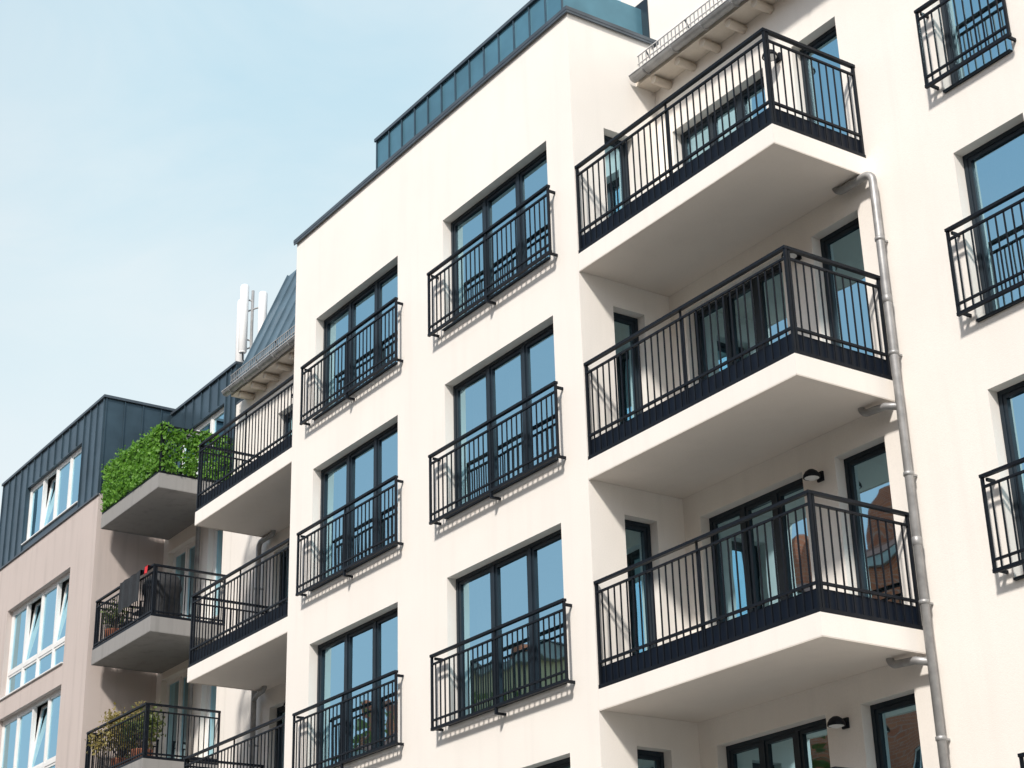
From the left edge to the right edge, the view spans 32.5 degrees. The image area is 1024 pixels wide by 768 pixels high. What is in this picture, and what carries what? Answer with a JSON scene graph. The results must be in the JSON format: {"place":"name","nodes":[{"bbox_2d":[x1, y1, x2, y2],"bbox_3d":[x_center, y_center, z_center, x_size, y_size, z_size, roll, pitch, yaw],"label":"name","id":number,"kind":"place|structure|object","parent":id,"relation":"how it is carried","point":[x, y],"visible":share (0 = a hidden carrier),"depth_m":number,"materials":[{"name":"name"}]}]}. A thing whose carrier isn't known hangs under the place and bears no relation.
{"place":"outdoors","nodes":[
{"label":"outdoors","id":0,"kind":"place"},
{"bbox_2d":[0,0,620,512],"label":"sky","id":1,"kind":"structure","parent":0,"point":[160,159],"materials":[{"name":"blue"}]},
{"label":"ground","id":2,"kind":"structure","parent":0,"visible":0},
{"bbox_2d":[0,473,233,767],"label":"walls","id":3,"kind":"structure","parent":2,"relation":"on","point":[89,554],"depth_m":37.30,"materials":[{"name":"grey paint"}]},
{"bbox_2d":[0,407,230,767],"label":"window frames","id":4,"kind":"structure","parent":3,"relation":"attached to","point":[32,660],"depth_m":39.02,"materials":[{"name":"white plastic"}]},
{"bbox_2d":[2,413,223,767],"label":"window glass","id":5,"kind":"object","parent":4,"relation":"in","point":[15,680],"visible":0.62,"depth_m":39.06,"materials":[{"name":"blue glass"}]},
{"bbox_2d":[0,361,242,569],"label":"zinc attic","id":6,"kind":"object","parent":3,"relation":"attached to","point":[102,429],"visible":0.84,"depth_m":38.98,"materials":[{"name":"metal"}]},
{"bbox_2d":[235,284,267,361],"bbox_3d":[-5.678,-1.154,37.913,0.509,2.060,0.789,14,-28,-32],"label":"cell antenna","id":7,"kind":"object","parent":6,"relation":"on","point":[242,325],"visible":0.66,"depth_m":37.88,"materials":[{"name":"white plastic"}]},
{"bbox_2d":[29,474,227,759],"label":"curtains","id":8,"kind":"object","parent":3,"relation":"attached to","point":[40,599],"visible":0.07,"depth_m":40.95,"materials":[{"name":"fabric"}]},
{"bbox_2d":[85,702,220,767],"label":"balcony railing","id":9,"kind":"object","parent":3,"relation":"attached to","point":[146,712],"visible":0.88,"depth_m":33.67,"materials":[{"name":"black metal"}]},
{"bbox_2d":[85,701,155,767],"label":"potted shrub","id":10,"kind":"object","parent":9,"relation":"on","point":[109,718],"visible":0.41,"depth_m":34.88,"materials":[{"name":"green plant"}]},
{"bbox_2d":[116,702,165,757],"bbox_3d":[-7.187,6.836,34.205,0.950,1.353,1.562,14,-28,-32],"label":"potted shrub","id":11,"kind":"object","parent":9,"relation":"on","point":[154,725],"visible":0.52,"depth_m":34.13,"materials":[{"name":"green plant"}]},
{"bbox_2d":[91,616,222,673],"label":"balcony slab","id":12,"kind":"structure","parent":3,"relation":"attached to","point":[155,644],"depth_m":35.04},
{"bbox_2d":[101,472,216,539],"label":"balcony slab","id":13,"kind":"structure","parent":3,"relation":"attached to","point":[159,505],"depth_m":36.34,"materials":[{"name":"grey concrete"}]},
{"bbox_2d":[92,563,225,649],"bbox_3d":[-7.195,4.661,35.699,1.554,1.049,2.995,14,-28,-32],"label":"balcony railing","id":14,"kind":"object","parent":3,"relation":"attached to","point":[151,612],"visible":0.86,"depth_m":34.75,"materials":[{"name":"black metal"}]},
{"bbox_2d":[100,599,133,636],"bbox_3d":[-8.247,4.978,36.366,0.725,1.029,0.991,14,-28,-32],"label":"potted shrub","id":15,"kind":"object","parent":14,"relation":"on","point":[102,612],"visible":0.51,"depth_m":36.32,"materials":[{"name":"green plant"}]},
{"bbox_2d":[118,612,135,627],"bbox_3d":[-7.786,4.963,36.250,0.547,0.924,0.467,14,-28,-32],"label":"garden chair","id":16,"kind":"object","parent":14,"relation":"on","point":[126,621],"visible":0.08,"depth_m":36.08,"materials":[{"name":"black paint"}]},
{"bbox_2d":[118,570,142,612],"bbox_3d":[-7.595,4.163,35.064,0.148,0.645,1.050,14,-28,-32],"label":"dark blanket","id":17,"kind":"object","parent":14,"relation":"hanging from","point":[129,592],"visible":0.98,"depth_m":35.04,"materials":[{"name":"grey fabric"}]},
{"bbox_2d":[131,600,143,621],"bbox_3d":[-7.365,4.636,35.518,0.547,0.924,0.467,14,-28,-32],"label":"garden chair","id":18,"kind":"object","parent":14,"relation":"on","point":[136,611],"visible":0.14,"depth_m":35.42,"materials":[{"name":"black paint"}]},
{"bbox_2d":[142,573,181,616],"bbox_3d":[-6.988,4.311,34.965,0.697,1.060,0.772,14,-28,-32],"label":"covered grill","id":19,"kind":"object","parent":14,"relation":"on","point":[161,603],"visible":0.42,"depth_m":34.73,"materials":[{"name":"black fabric"}]},
{"bbox_2d":[102,424,230,513],"bbox_3d":[-7.271,1.953,36.865,1.554,1.049,2.995,14,-28,-32],"label":"balcony railing","id":20,"kind":"object","parent":3,"relation":"attached to","point":[159,467],"visible":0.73,"depth_m":35.65,"materials":[{"name":"green plant"}]},
{"bbox_2d":[100,421,232,511],"bbox_3d":[-7.586,1.620,36.367,1.550,1.275,3.513,34,-41,-53],"label":"ivy hedge","id":21,"kind":"object","parent":20,"relation":"on","point":[146,451],"visible":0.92,"depth_m":35.86,"materials":[{"name":"green plant"}]},
{"bbox_2d":[121,758,216,767],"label":"balcony slab","id":22,"kind":"structure","parent":3,"relation":"attached to","point":[147,763],"depth_m":33.06,"materials":[{"name":"grey concrete"}]},
{"bbox_2d":[185,526,200,755],"bbox_3d":[-6.375,8.867,34.076,0.097,14.200,0.097,14,-28,-32],"label":"downpipe","id":23,"kind":"object","parent":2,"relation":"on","point":[196,567],"depth_m":35.30,"materials":[{"name":"grey metal"}]},
{"bbox_2d":[222,0,1023,767],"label":"walls","id":24,"kind":"structure","parent":2,"relation":"on","point":[566,92],"depth_m":23.21,"materials":[{"name":"white paint"}]},
{"bbox_2d":[184,714,284,767],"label":"balcony railing","id":25,"kind":"object","parent":24,"relation":"attached to","point":[187,759],"visible":1,"depth_m":29.49,"materials":[{"name":"black metal"}]},
{"bbox_2d":[187,616,287,690],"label":"balcony slab","id":26,"kind":"structure","parent":24,"relation":"attached to","point":[257,661],"depth_m":30.95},
{"bbox_2d":[188,537,289,667],"bbox_3d":[-4.181,4.036,31.168,1.554,1.369,3.920,14,-28,-32],"label":"balcony railing","id":27,"kind":"object","parent":24,"relation":"attached to","point":[258,624],"visible":0.84,"depth_m":30.84,"materials":[{"name":"black metal"}]},
{"bbox_2d":[195,447,291,536],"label":"balcony slab","id":28,"kind":"structure","parent":24,"relation":"attached to","point":[257,503],"depth_m":32.19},
{"bbox_2d":[196,374,293,510],"bbox_3d":[-4.259,1.282,32.354,1.554,1.369,3.920,14,-28,-32],"label":"balcony railing","id":29,"kind":"object","parent":24,"relation":"attached to","point":[255,465],"visible":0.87,"depth_m":32.01,"materials":[{"name":"black metal"}]},
{"bbox_2d":[293,5,658,245],"bbox_3d":[3.817,-2.627,31.967,13.050,0.210,8.460,14,-28,-32],"label":"parapet coping","id":30,"kind":"object","parent":24,"relation":"on","point":[501,64],"visible":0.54,"depth_m":27.09,"materials":[{"name":"metal"}]},
{"bbox_2d":[374,0,642,168],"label":"zinc terrace parapet","id":31,"kind":"structure","parent":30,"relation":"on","point":[507,38],"depth_m":27.86,"materials":[{"name":"metal"}]},
{"bbox_2d":[221,0,743,396],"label":"gutter","id":32,"kind":"object","parent":24,"relation":"attached to","point":[691,33],"visible":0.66,"depth_m":25.31,"materials":[{"name":"metal"}]},
{"bbox_2d":[235,1,742,386],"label":"mansard roof","id":33,"kind":"structure","parent":24,"relation":"on","point":[279,321],"depth_m":36.31,"materials":[{"name":"metal"}]},
{"bbox_2d":[249,171,950,767],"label":"downpipes","id":34,"kind":"object","parent":24,"relation":"attached to","point":[925,603],"visible":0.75,"depth_m":20.03,"materials":[{"name":"grey metal"}]},
{"bbox_2d":[275,0,1023,767],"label":"window frames","id":35,"kind":"structure","parent":24,"relation":"attached to","point":[797,732],"depth_m":23.64,"materials":[{"name":"black metal"}]},
{"bbox_2d":[280,0,1023,767],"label":"window glass","id":36,"kind":"object","parent":35,"relation":"in","point":[998,172],"visible":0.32,"depth_m":23.59,"materials":[{"name":"blue glass"}]},
{"bbox_2d":[292,0,1023,767],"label":"juliet railings","id":37,"kind":"object","parent":24,"relation":"attached to","point":[486,292],"visible":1,"depth_m":24.65,"materials":[{"name":"black metal"}]},
{"bbox_2d":[621,0,724,56],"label":"attic","id":38,"kind":"object","parent":24,"relation":"on","point":[660,18],"visible":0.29,"depth_m":26.57,"materials":[{"name":"white paint"}]},
{"bbox_2d":[574,27,865,252],"bbox_3d":[2.627,-2.911,23.070,1.554,1.369,3.920,14,-28,-32],"label":"balcony railing","id":39,"kind":"object","parent":24,"relation":"attached to","point":[765,118],"visible":1,"depth_m":22.01,"materials":[{"name":"black metal"}]},
{"bbox_2d":[578,124,867,296],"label":"balcony slab","id":40,"kind":"structure","parent":24,"relation":"attached to","point":[765,183],"depth_m":22.39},
{"bbox_2d":[583,245,892,459],"bbox_3d":[2.705,-0.157,21.884,1.554,1.369,3.920,14,-28,-32],"label":"balcony railing","id":41,"kind":"object","parent":24,"relation":"attached to","point":[794,341],"visible":0.99,"depth_m":20.81,"materials":[{"name":"black metal"}]},
{"bbox_2d":[588,353,894,498],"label":"balcony slab","id":42,"kind":"structure","parent":24,"relation":"attached to","point":[790,402],"depth_m":21.14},
{"bbox_2d":[594,489,922,688],"bbox_3d":[2.783,2.598,20.698,1.554,1.369,3.920,14,-28,-32],"label":"balcony railing","id":43,"kind":"object","parent":24,"relation":"attached to","point":[818,598],"visible":0.97,"depth_m":19.60,"materials":[{"name":"black metal"}]},
{"bbox_2d":[598,612,925,722],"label":"balcony slab","id":44,"kind":"structure","parent":24,"relation":"attached to","point":[817,649],"depth_m":19.84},
{"bbox_2d":[762,49,780,63],"bbox_3d":[3.477,-4.410,23.540,0.270,0.132,0.218,14,-28,-32],"label":"wall lamp","id":45,"kind":"object","parent":24,"relation":"attached to","point":[778,56],"visible":0.44,"depth_m":23.52,"materials":[{"name":"black metal"}]},
{"bbox_2d":[781,252,801,259],"bbox_3d":[3.554,-1.656,22.354,0.270,0.132,0.218,14,-28,-32],"label":"wall lamp","id":46,"kind":"object","parent":24,"relation":"attached to","point":[795,256],"visible":0.3,"depth_m":22.32,"materials":[{"name":"black metal"}]},
{"bbox_2d":[803,469,823,482],"bbox_3d":[3.632,1.098,21.167,0.270,0.132,0.218,14,-28,-32],"label":"wall lamp","id":47,"kind":"object","parent":24,"relation":"attached to","point":[811,475],"visible":1,"depth_m":21.11,"materials":[{"name":"black metal"}]},
{"bbox_2d":[827,716,849,728],"bbox_3d":[3.710,3.853,19.981,0.270,0.132,0.218,14,-28,-32],"label":"wall lamp","id":48,"kind":"object","parent":24,"relation":"attached to","point":[835,722],"visible":1,"depth_m":19.92,"materials":[{"name":"black metal"}]}
]}

